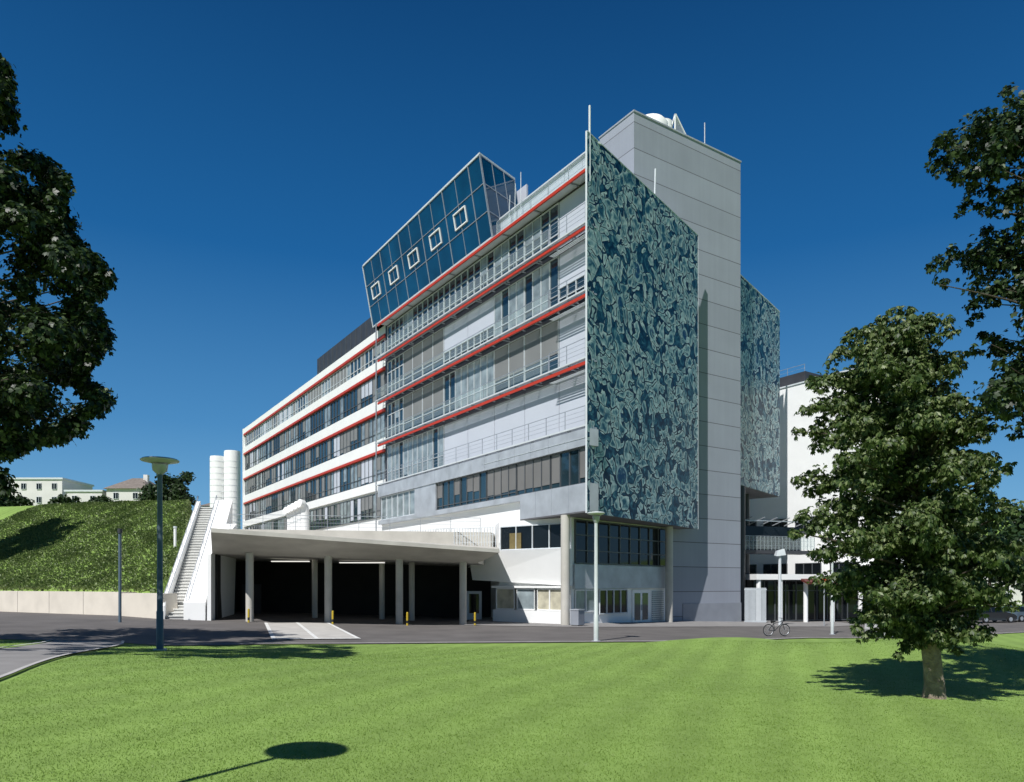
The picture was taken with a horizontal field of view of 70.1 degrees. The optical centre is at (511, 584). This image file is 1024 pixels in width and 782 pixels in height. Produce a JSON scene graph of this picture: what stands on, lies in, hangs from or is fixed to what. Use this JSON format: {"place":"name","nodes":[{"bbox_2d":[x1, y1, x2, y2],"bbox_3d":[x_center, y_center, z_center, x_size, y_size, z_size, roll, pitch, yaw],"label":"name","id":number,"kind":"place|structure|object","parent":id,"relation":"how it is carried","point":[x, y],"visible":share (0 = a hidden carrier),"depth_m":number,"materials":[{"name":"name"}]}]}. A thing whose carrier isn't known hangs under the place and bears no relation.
{"place":"outdoors","nodes":[
{"label":"outdoors","id":0,"kind":"place"},
{"bbox_2d":[268,623,356,639],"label":"driveway paving","id":1,"kind":"structure","parent":0,"point":[280,631],"depth_m":37.12,"materials":[{"name":"grey concrete"}]},
{"bbox_2d":[0,501,1023,781],"bbox_3d":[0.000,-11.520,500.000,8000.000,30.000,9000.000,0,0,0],"label":"ground","id":2,"kind":"structure","parent":0,"point":[866,665],"depth_m":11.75,"materials":[{"name":"green plant"}]},
{"bbox_2d":[7,477,93,505],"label":"hillside house","id":3,"kind":"structure","parent":2,"relation":"on","point":[41,490],"depth_m":124.00,"materials":[{"name":"white paint"}]},
{"bbox_2d":[0,53,119,500],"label":"tree","id":4,"kind":"object","parent":2,"relation":"on","point":[75,328],"visible":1,"depth_m":15.18,"materials":[{"name":"green plant"}]},
{"bbox_2d":[0,640,120,674],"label":"footpath","id":5,"kind":"structure","parent":2,"relation":"on","point":[13,658],"depth_m":19.05,"materials":[{"name":"concrete"}]},
{"bbox_2d":[47,493,81,503],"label":"tree","id":6,"kind":"object","parent":2,"relation":"on","point":[61,498],"visible":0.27,"depth_m":99.04,"materials":[{"name":"green plant"}]},
{"bbox_2d":[64,490,105,501],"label":"hillside house","id":7,"kind":"structure","parent":2,"relation":"on","point":[84,495],"depth_m":120.00,"materials":[{"name":"white paint"}]},
{"bbox_2d":[0,591,176,618],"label":"retaining wall","id":8,"kind":"structure","parent":2,"relation":"on","point":[136,604],"depth_m":47.85,"materials":[{"name":"concrete"}]},
{"bbox_2d":[0,499,191,592],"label":"bank ground cover","id":9,"kind":"object","parent":2,"relation":"on","point":[27,556],"visible":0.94,"depth_m":62.75,"materials":[{"name":"green plant"}]},
{"bbox_2d":[103,475,153,500],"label":"villa","id":10,"kind":"object","parent":2,"relation":"on","point":[126,490],"visible":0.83,"depth_m":120.00,"materials":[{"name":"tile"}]},
{"bbox_2d":[140,456,179,650],"bbox_3d":[-10.850,-0.883,22.500,1.120,6.050,1.120,0,0,0],"label":"street lamp","id":11,"kind":"object","parent":2,"relation":"on","point":[160,466],"visible":0.94,"depth_m":22.43,"materials":[{"name":"metal"}]},
{"bbox_2d":[136,471,198,508],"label":"tree","id":12,"kind":"object","parent":2,"relation":"on","point":[175,488],"visible":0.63,"depth_m":87.35,"materials":[{"name":"green plant"}]},
{"bbox_2d":[163,495,236,620],"bbox_3d":[-20.953,-1.984,50.162,3.517,9.768,13.534,0,0,-14],"label":"outdoor staircase","id":13,"kind":"structure","parent":2,"relation":"on","point":[191,583],"depth_m":48.37,"materials":[{"name":"concrete"}]},
{"bbox_2d":[243,317,385,530],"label":"long wing","id":14,"kind":"structure","parent":2,"relation":"on","point":[311,442],"depth_m":86.11,"materials":[{"name":"white paint"}]},
{"bbox_2d":[313,476,321,500],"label":"window","id":15,"kind":"structure","parent":14,"relation":"in","point":[317,482],"depth_m":89.27,"materials":[{"name":"grey glass"}]},
{"bbox_2d":[322,473,330,497],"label":"window","id":16,"kind":"structure","parent":14,"relation":"in","point":[326,479],"depth_m":86.65,"materials":[{"name":"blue glass"}]},
{"bbox_2d":[331,398,339,424],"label":"window","id":17,"kind":"structure","parent":14,"relation":"in","point":[335,406],"depth_m":84.09,"materials":[{"name":"blue glass"}]},
{"bbox_2d":[331,470,339,494],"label":"window","id":18,"kind":"structure","parent":14,"relation":"in","point":[335,476],"depth_m":83.96,"materials":[{"name":"white glass"}]},
{"bbox_2d":[340,392,349,419],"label":"window","id":19,"kind":"structure","parent":14,"relation":"in","point":[344,400],"depth_m":81.40,"materials":[{"name":"blue glass"}]},
{"bbox_2d":[340,429,349,455],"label":"window","id":20,"kind":"structure","parent":14,"relation":"in","point":[345,436],"depth_m":81.28,"materials":[{"name":"grey glass"}]},
{"bbox_2d":[340,466,349,492],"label":"window","id":21,"kind":"structure","parent":14,"relation":"in","point":[344,472],"depth_m":81.40,"materials":[{"name":"blue glass"}]},
{"bbox_2d":[340,500,349,524],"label":"window","id":22,"kind":"structure","parent":14,"relation":"in","point":[344,506],"depth_m":81.47,"materials":[{"name":"grey glass"}]},
{"bbox_2d":[350,385,360,414],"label":"window","id":23,"kind":"structure","parent":14,"relation":"in","point":[355,395],"depth_m":78.88,"materials":[{"name":"blue glass"}]},
{"bbox_2d":[350,424,360,450],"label":"window","id":24,"kind":"structure","parent":14,"relation":"in","point":[355,432],"depth_m":78.76,"materials":[{"name":"blue glass"}]},
{"bbox_2d":[350,462,360,489],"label":"window","id":25,"kind":"structure","parent":14,"relation":"in","point":[355,469],"depth_m":78.88,"materials":[{"name":"grey glass"}]},
{"bbox_2d":[350,497,360,522],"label":"window","id":26,"kind":"structure","parent":14,"relation":"in","point":[355,504],"depth_m":78.88,"materials":[{"name":"white glass"}]},
{"bbox_2d":[361,347,372,371],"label":"window","id":27,"kind":"structure","parent":14,"relation":"in","point":[366,357],"depth_m":76.04,"materials":[{"name":"white glass"}]},
{"bbox_2d":[361,379,372,408],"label":"window","id":28,"kind":"structure","parent":14,"relation":"in","point":[366,388],"depth_m":76.04,"materials":[{"name":"white glass"}]},
{"bbox_2d":[361,419,372,446],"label":"window","id":29,"kind":"structure","parent":14,"relation":"in","point":[366,427],"depth_m":75.95,"materials":[{"name":"grey glass"}]},
{"bbox_2d":[361,458,372,485],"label":"window","id":30,"kind":"structure","parent":14,"relation":"in","point":[366,465],"depth_m":76.04,"materials":[{"name":"white glass"}]},
{"bbox_2d":[361,495,372,520],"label":"window","id":31,"kind":"structure","parent":14,"relation":"in","point":[366,501],"depth_m":76.05,"materials":[{"name":"grey glass"}]},
{"bbox_2d":[372,371,385,401],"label":"window","id":32,"kind":"structure","parent":14,"relation":"in","point":[381,378],"depth_m":73.00,"materials":[{"name":"blue glass"}]},
{"bbox_2d":[372,412,385,441],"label":"window","id":33,"kind":"structure","parent":14,"relation":"in","point":[381,419],"depth_m":73.00,"materials":[{"name":"grey glass"}]},
{"bbox_2d":[372,453,385,482],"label":"window","id":34,"kind":"structure","parent":14,"relation":"in","point":[381,459],"depth_m":73.00,"materials":[{"name":"grey glass"}]},
{"bbox_2d":[211,514,499,624],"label":"loading bay","id":35,"kind":"object","parent":2,"relation":"on","point":[397,574],"visible":0.91,"depth_m":51.34,"materials":[{"name":"concrete"}]},
{"bbox_2d":[210,455,223,506],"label":"silo","id":36,"kind":"object","parent":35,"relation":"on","point":[217,475],"visible":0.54,"depth_m":120.91,"materials":[{"name":"white metal"}]},
{"bbox_2d":[224,450,240,528],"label":"silo","id":37,"kind":"object","parent":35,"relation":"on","point":[232,474],"visible":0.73,"depth_m":120.97,"materials":[{"name":"white metal"}]},
{"bbox_2d":[296,499,309,529],"bbox_3d":[-17.083,-5.328,59.876,0.750,3.256,1.048,0,0,34],"label":"ventilation hood","id":38,"kind":"object","parent":35,"relation":"on","point":[301,504],"visible":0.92,"depth_m":59.68,"materials":[{"name":"white metal"}]},
{"bbox_2d":[467,591,481,619],"bbox_3d":[-2.750,1.550,53.025,1.100,2.100,0.150,0,0,0],"label":"door","id":39,"kind":"structure","parent":35,"relation":"in","point":[474,598],"depth_m":52.99,"materials":[{"name":"grey glass"}]},
{"bbox_2d":[362,105,697,624],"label":"office building","id":40,"kind":"structure","parent":2,"relation":"on","point":[540,356],"depth_m":51.73,"materials":[{"name":"metal"}]},
{"bbox_2d":[362,250,389,327],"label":"penthouse window","id":41,"kind":"structure","parent":40,"relation":"in","point":[373,274],"depth_m":70.27,"materials":[{"name":"blue glass"}]},
{"bbox_2d":[379,233,408,313],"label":"penthouse window","id":42,"kind":"structure","parent":40,"relation":"in","point":[390,252],"depth_m":66.76,"materials":[{"name":"blue glass"}]},
{"bbox_2d":[387,353,402,399],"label":"window","id":43,"kind":"structure","parent":40,"relation":"in","point":[394,366],"depth_m":69.40,"materials":[{"name":"grey glass"}]},
{"bbox_2d":[387,397,402,437],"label":"window","id":44,"kind":"structure","parent":40,"relation":"in","point":[395,408],"depth_m":69.40,"materials":[{"name":"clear glass"}]},
{"bbox_2d":[387,441,402,480],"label":"window","id":45,"kind":"structure","parent":40,"relation":"in","point":[395,451],"depth_m":69.40,"materials":[{"name":"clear glass"}]},
{"bbox_2d":[387,316,403,357],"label":"window","id":46,"kind":"structure","parent":40,"relation":"in","point":[397,325],"depth_m":69.40,"materials":[{"name":"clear glass"}]},
{"bbox_2d":[381,489,413,519],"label":"window","id":47,"kind":"structure","parent":40,"relation":"in","point":[400,504],"depth_m":67.37,"materials":[{"name":"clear glass"}]},
{"bbox_2d":[403,341,421,391],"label":"window","id":48,"kind":"structure","parent":40,"relation":"in","point":[412,357],"depth_m":66.19,"materials":[{"name":"grey glass"}]},
{"bbox_2d":[403,387,421,430],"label":"window","id":49,"kind":"structure","parent":40,"relation":"in","point":[412,402],"depth_m":66.19,"materials":[{"name":"grey glass"}]},
{"bbox_2d":[403,433,421,476],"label":"window","id":50,"kind":"structure","parent":40,"relation":"in","point":[412,447],"depth_m":66.19,"materials":[{"name":"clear glass"}]},
{"bbox_2d":[403,302,422,347],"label":"window","id":51,"kind":"structure","parent":40,"relation":"in","point":[415,313],"depth_m":66.19,"materials":[{"name":"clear glass"}]},
{"bbox_2d":[397,213,429,299],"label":"penthouse window","id":52,"kind":"structure","parent":40,"relation":"in","point":[410,235],"depth_m":63.27,"materials":[{"name":"blue glass"}]},
{"bbox_2d":[422,286,443,334],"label":"window","id":53,"kind":"structure","parent":40,"relation":"in","point":[437,297],"depth_m":62.89,"materials":[{"name":"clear glass"}]},
{"bbox_2d":[422,327,443,381],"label":"window","id":54,"kind":"structure","parent":40,"relation":"in","point":[433,345],"depth_m":62.89,"materials":[{"name":"grey glass"}]},
{"bbox_2d":[422,376,443,422],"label":"window","id":55,"kind":"structure","parent":40,"relation":"in","point":[433,392],"depth_m":62.89,"materials":[{"name":"grey glass"}]},
{"bbox_2d":[422,425,443,470],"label":"window","id":56,"kind":"structure","parent":40,"relation":"in","point":[432,440],"depth_m":62.89,"materials":[{"name":"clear glass"}]},
{"bbox_2d":[418,190,453,283],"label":"penthouse window","id":57,"kind":"structure","parent":40,"relation":"in","point":[433,221],"depth_m":59.81,"materials":[{"name":"blue glass"}]},
{"bbox_2d":[437,478,459,509],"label":"window","id":58,"kind":"structure","parent":40,"relation":"in","point":[448,492],"depth_m":59.18,"materials":[{"name":"blue glass"}]},
{"bbox_2d":[444,364,466,413],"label":"window","id":59,"kind":"structure","parent":40,"relation":"in","point":[455,382],"depth_m":59.52,"materials":[{"name":"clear glass"}]},
{"bbox_2d":[444,269,467,321],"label":"window","id":60,"kind":"structure","parent":40,"relation":"in","point":[457,283],"depth_m":59.51,"materials":[{"name":"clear glass"}]},
{"bbox_2d":[444,340,467,370],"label":"window","id":61,"kind":"structure","parent":40,"relation":"in","point":[463,349],"depth_m":59.51,"materials":[{"name":"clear glass"}]},
{"bbox_2d":[441,165,479,265],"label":"penthouse window","id":62,"kind":"structure","parent":40,"relation":"in","point":[457,194],"depth_m":56.33,"materials":[{"name":"blue glass"}]},
{"bbox_2d":[460,471,486,505],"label":"window","id":63,"kind":"structure","parent":40,"relation":"in","point":[473,488],"depth_m":55.84,"materials":[{"name":"blue glass"}]},
{"bbox_2d":[467,154,492,245],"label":"penthouse window","id":64,"kind":"structure","parent":40,"relation":"in","point":[474,166],"depth_m":53.95,"materials":[{"name":"blue glass"}]},
{"bbox_2d":[467,351,493,404],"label":"window","id":65,"kind":"structure","parent":40,"relation":"in","point":[480,371],"depth_m":56.16,"materials":[{"name":"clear glass"}]},
{"bbox_2d":[467,249,494,305],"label":"window","id":66,"kind":"structure","parent":40,"relation":"in","point":[486,262],"depth_m":56.16,"materials":[{"name":"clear glass"}]},
{"bbox_2d":[467,325,494,357],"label":"window","id":67,"kind":"structure","parent":40,"relation":"in","point":[489,330],"depth_m":56.18,"materials":[{"name":"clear glass"}]},
{"bbox_2d":[480,155,517,235],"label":"penthouse window","id":68,"kind":"structure","parent":40,"relation":"in","point":[500,187],"depth_m":54.40,"materials":[{"name":"blue glass"}]},
{"bbox_2d":[487,464,516,500],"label":"window","id":69,"kind":"structure","parent":40,"relation":"in","point":[502,481],"depth_m":52.38,"materials":[{"name":"grey glass"}]},
{"bbox_2d":[496,588,514,609],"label":"window","id":70,"kind":"structure","parent":40,"relation":"in","point":[505,597],"depth_m":49.95,"materials":[{"name":"grey glass"}]},
{"bbox_2d":[494,336,523,393],"bbox_3d":[-0.198,-15.625,52.873,0.130,3.650,3.941,0,0,-33],"label":"window","id":71,"kind":"structure","parent":40,"relation":"in","point":[508,358],"depth_m":52.84,"materials":[{"name":"grey glass"}]},
{"bbox_2d":[494,228,524,289],"bbox_3d":[-0.198,-23.520,52.873,0.130,3.000,3.941,0,0,-33],"label":"window","id":72,"kind":"structure","parent":40,"relation":"in","point":[515,242],"depth_m":52.84,"materials":[{"name":"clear glass"}]},
{"bbox_2d":[494,277,524,344],"bbox_3d":[-0.198,-19.725,52.873,0.130,3.650,3.941,0,0,-33],"label":"window","id":73,"kind":"structure","parent":40,"relation":"in","point":[510,299],"depth_m":52.80,"materials":[{"name":"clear glass"}]},
{"bbox_2d":[517,588,535,609],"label":"window","id":74,"kind":"structure","parent":40,"relation":"in","point":[526,597],"depth_m":48.84,"materials":[{"name":"grey glass"}]},
{"bbox_2d":[500,523,560,549],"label":"window","id":75,"kind":"structure","parent":40,"relation":"in","point":[537,536],"depth_m":49.05,"materials":[{"name":"black glass"}]},
{"bbox_2d":[517,455,550,494],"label":"window","id":76,"kind":"structure","parent":40,"relation":"in","point":[534,475],"depth_m":49.04,"materials":[{"name":"grey glass"}]},
{"bbox_2d":[524,319,558,380],"bbox_3d":[1.998,-15.625,49.529,0.130,3.650,3.941,0,0,-33],"label":"window","id":77,"kind":"structure","parent":40,"relation":"in","point":[544,340],"depth_m":49.49,"materials":[{"name":"grey glass"}]},
{"bbox_2d":[524,203,559,269],"bbox_3d":[1.998,-23.520,49.529,0.130,3.000,3.941,0,0,-33],"label":"window","id":78,"kind":"structure","parent":40,"relation":"in","point":[542,223],"depth_m":49.49,"materials":[{"name":"grey glass"}]},
{"bbox_2d":[524,255,559,328],"bbox_3d":[1.998,-19.725,49.529,0.130,3.650,3.941,0,0,-33],"label":"window","id":79,"kind":"structure","parent":40,"relation":"in","point":[537,283],"depth_m":49.49,"materials":[{"name":"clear glass"}]},
{"bbox_2d":[537,588,560,610],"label":"window","id":80,"kind":"structure","parent":40,"relation":"in","point":[548,599],"depth_m":47.63,"materials":[{"name":"beige glass"}]},
{"bbox_2d":[551,446,590,488],"bbox_3d":[3.645,-7.280,45.837,0.130,2.240,3.901,0,0,-33],"label":"window","id":81,"kind":"structure","parent":40,"relation":"in","point":[567,467],"depth_m":46.00,"materials":[{"name":"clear glass"}]},
{"bbox_2d":[559,274,584,310],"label":"window","id":82,"kind":"structure","parent":40,"relation":"in","point":[577,290],"depth_m":46.68,"materials":[{"name":"blue glass"}]},
{"bbox_2d":[574,589,593,611],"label":"window","id":83,"kind":"structure","parent":40,"relation":"in","point":[583,599],"depth_m":48.26,"materials":[{"name":"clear glass"}]},
{"bbox_2d":[598,589,627,613],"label":"window","id":84,"kind":"structure","parent":40,"relation":"in","point":[610,601],"depth_m":50.68,"materials":[{"name":"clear glass"}]},
{"bbox_2d":[574,519,664,566],"bbox_3d":[7.991,-2.800,51.776,0.130,2.900,11.596,0,0,42],"label":"window","id":85,"kind":"structure","parent":40,"relation":"in","point":[618,544],"depth_m":51.25,"materials":[{"name":"black glass"}]},
{"bbox_2d":[632,590,649,621],"bbox_3d":[9.452,1.650,53.353,0.140,2.500,2.299,0,0,42],"label":"door","id":86,"kind":"structure","parent":40,"relation":"in","point":[640,598],"depth_m":53.31,"materials":[{"name":"white glass"}]},
{"bbox_2d":[587,511,604,641],"bbox_3d":[3.800,-0.300,33.000,0.800,6.000,0.800,0,0,0],"label":"street lamp","id":87,"kind":"object","parent":2,"relation":"on","point":[595,516],"visible":0.96,"depth_m":32.92,"materials":[{"name":"metal"}]},
{"bbox_2d":[599,110,741,621],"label":"concrete tower","id":88,"kind":"structure","parent":2,"relation":"on","point":[698,187],"depth_m":59.87,"materials":[{"name":"concrete"}]},
{"bbox_2d":[741,275,779,619],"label":"wing","id":89,"kind":"structure","parent":2,"relation":"on","point":[760,395],"depth_m":68.45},
{"bbox_2d":[745,516,814,554],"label":"footbridge","id":90,"kind":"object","parent":89,"relation":"attached to","point":[760,539],"visible":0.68,"depth_m":70.55,"materials":[{"name":"metal"}]},
{"bbox_2d":[750,364,904,573],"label":"white building","id":91,"kind":"structure","parent":2,"relation":"on","point":[797,458],"depth_m":77.17,"materials":[{"name":"paint"}]},
{"bbox_2d":[763,564,787,573],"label":"window","id":92,"kind":"structure","parent":91,"relation":"in","point":[767,568],"depth_m":79.08,"materials":[{"name":"black glass"}]},
{"bbox_2d":[795,563,821,573],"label":"window","id":93,"kind":"structure","parent":91,"relation":"in","point":[800,568],"depth_m":75.61,"materials":[{"name":"black glass"}]},
{"bbox_2d":[787,305,1023,699],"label":"tree","id":94,"kind":"object","parent":2,"relation":"on","point":[909,431],"visible":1,"depth_m":14.58,"materials":[{"name":"green plant"}]},
{"bbox_2d":[924,82,1023,440],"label":"tree","id":95,"kind":"object","parent":2,"relation":"on","point":[995,146],"visible":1,"depth_m":13.58,"materials":[{"name":"green plant"}]},
{"bbox_2d":[945,504,1023,542],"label":"distant wood","id":96,"kind":"object","parent":2,"relation":"on","point":[1016,526],"visible":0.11,"depth_m":192.46,"materials":[{"name":"green plant"}]},
{"bbox_2d":[990,536,1023,604],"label":"tree","id":97,"kind":"object","parent":2,"relation":"on","point":[1014,579],"visible":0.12,"depth_m":94.38,"materials":[{"name":"green plant"}]},
{"bbox_2d":[0,611,1023,644],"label":"road","id":98,"kind":"structure","parent":0,"point":[235,628],"depth_m":39.01,"materials":[{"name":"grey asphalt"}]},
{"bbox_2d":[117,528,121,621],"bbox_3d":[-21.480,-0.469,40.000,0.228,5.150,0.240,0,0,0],"label":"dark pole","id":99,"kind":"object","parent":98,"relation":"on","point":[119,531],"visible":1,"depth_m":39.93,"materials":[{"name":"metal"}]},
{"bbox_2d":[964,607,1016,622],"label":"parked car","id":100,"kind":"object","parent":98,"relation":"on","point":[994,616],"visible":0.58,"depth_m":65.25,"materials":[{"name":"paint"}]},
{"bbox_2d":[0,0,1023,528],"label":"sky","id":101,"kind":"structure","parent":0,"point":[238,166],"materials":[{"name":"blue"}]},
{"bbox_2d":[465,617,852,626],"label":"pavement","id":102,"kind":"structure","parent":0,"point":[488,621],"depth_m":52.56,"materials":[{"name":"concrete"}]},
{"bbox_2d":[570,609,584,625],"bbox_3d":[4.045,2.052,45.200,0.660,1.020,0.760,0,0,37],"label":"litter bin","id":103,"kind":"object","parent":102,"relation":"on","point":[576,617],"visible":1,"depth_m":44.96,"materials":[{"name":"metal"}]},
{"bbox_2d":[744,588,766,622],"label":"cabinet","id":104,"kind":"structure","parent":102,"relation":"on","point":[752,604],"depth_m":61.80,"materials":[{"name":"white metal"}]},
{"bbox_2d":[774,549,785,624],"bbox_3d":[21.299,0.241,58.025,0.750,6.100,0.550,0,0,0],"label":"floodlight pole","id":105,"kind":"object","parent":102,"relation":"on","point":[779,553],"visible":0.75,"depth_m":57.90,"materials":[{"name":"white metal"}]},
{"bbox_2d":[745,574,876,621],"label":"entrance pavilion","id":106,"kind":"structure","parent":102,"relation":"on","point":[801,599],"depth_m":66.90,"materials":[{"name":"white concrete"}]},
{"bbox_2d":[753,580,774,620],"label":"window","id":107,"kind":"structure","parent":106,"relation":"in","point":[769,585],"depth_m":66.40,"materials":[{"name":"black glass"}]},
{"bbox_2d":[775,580,795,620],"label":"window","id":108,"kind":"structure","parent":106,"relation":"in","point":[789,586],"depth_m":66.88,"materials":[{"name":"black glass"}]},
{"bbox_2d":[796,580,816,620],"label":"window","id":109,"kind":"structure","parent":106,"relation":"in","point":[812,593],"depth_m":67.42,"materials":[{"name":"black glass"}]},
{"bbox_2d":[817,584,836,619],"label":"window","id":110,"kind":"structure","parent":106,"relation":"in","point":[819,594],"depth_m":67.78,"materials":[{"name":"black glass"}]},
{"bbox_2d":[837,584,857,619],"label":"window","id":111,"kind":"structure","parent":106,"relation":"in","point":[844,610],"depth_m":68.35,"materials":[{"name":"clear glass"}]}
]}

